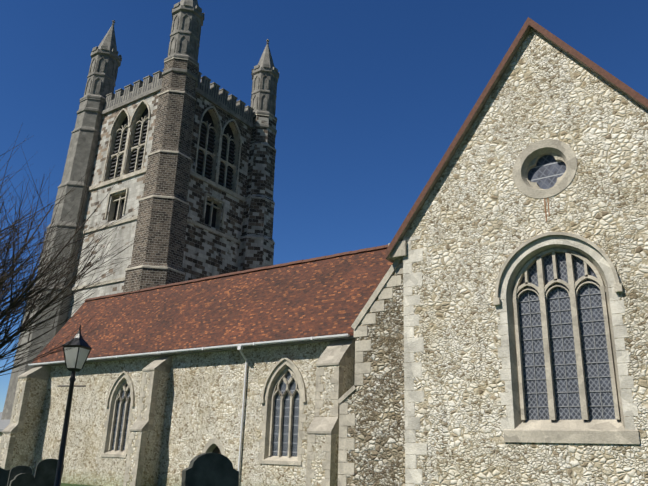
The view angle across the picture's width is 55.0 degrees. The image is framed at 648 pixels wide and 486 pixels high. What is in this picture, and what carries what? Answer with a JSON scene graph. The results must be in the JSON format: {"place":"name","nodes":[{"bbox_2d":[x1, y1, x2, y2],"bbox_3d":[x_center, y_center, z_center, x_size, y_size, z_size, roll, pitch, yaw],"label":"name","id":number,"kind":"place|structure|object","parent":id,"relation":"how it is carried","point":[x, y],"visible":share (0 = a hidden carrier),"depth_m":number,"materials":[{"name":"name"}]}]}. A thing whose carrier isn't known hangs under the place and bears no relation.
{"place":"outdoors","nodes":[
{"label":"outdoors","id":0,"kind":"place"},
{"bbox_2d":[61,483,92,485],"bbox_3d":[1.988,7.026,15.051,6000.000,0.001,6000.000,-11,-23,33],"label":"turf","id":1,"kind":"structure","parent":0,"point":[65,484],"depth_m":30.25,"materials":[{"name":"green plant"}]},
{"bbox_2d":[0,412,9,442],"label":"nave and west annex","id":2,"kind":"structure","parent":1,"relation":"on","point":[4,424],"depth_m":38.81,"materials":[{"name":"grey stone"}]},
{"bbox_2d":[0,125,140,375],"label":"bare tree","id":3,"kind":"object","parent":1,"relation":"on","point":[13,306],"visible":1,"depth_m":9.61,"materials":[{"name":"brown plant"}]},
{"bbox_2d":[54,324,91,485],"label":"lamp post","id":4,"kind":"object","parent":1,"relation":"on","point":[76,357],"visible":0.96,"depth_m":11.52,"materials":[{"name":"black metal"}]},
{"bbox_2d":[0,453,238,485],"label":"gravestones","id":5,"kind":"object","parent":1,"relation":"on","point":[209,469],"visible":1,"depth_m":9.13,"materials":[{"name":"stone"}]},
{"bbox_2d":[1,0,279,419],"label":"church tower","id":6,"kind":"structure","parent":1,"relation":"on","point":[182,150],"depth_m":43.85,"materials":[{"name":"stone"}]},
{"bbox_2d":[0,339,355,485],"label":"wall","id":7,"kind":"structure","parent":1,"relation":"on","point":[160,421],"depth_m":27.69,"materials":[{"name":"beige stone"}]},
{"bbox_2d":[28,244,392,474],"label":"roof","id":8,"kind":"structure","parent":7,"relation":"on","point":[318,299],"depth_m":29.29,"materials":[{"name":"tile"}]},
{"bbox_2d":[337,17,647,485],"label":"transept","id":9,"kind":"structure","parent":1,"relation":"on","point":[499,326],"depth_m":15.33,"materials":[{"name":"stone"}]},
{"bbox_2d":[0,0,647,411],"label":"sky","id":10,"kind":"structure","parent":0,"point":[372,95],"materials":[{"name":"blue"}]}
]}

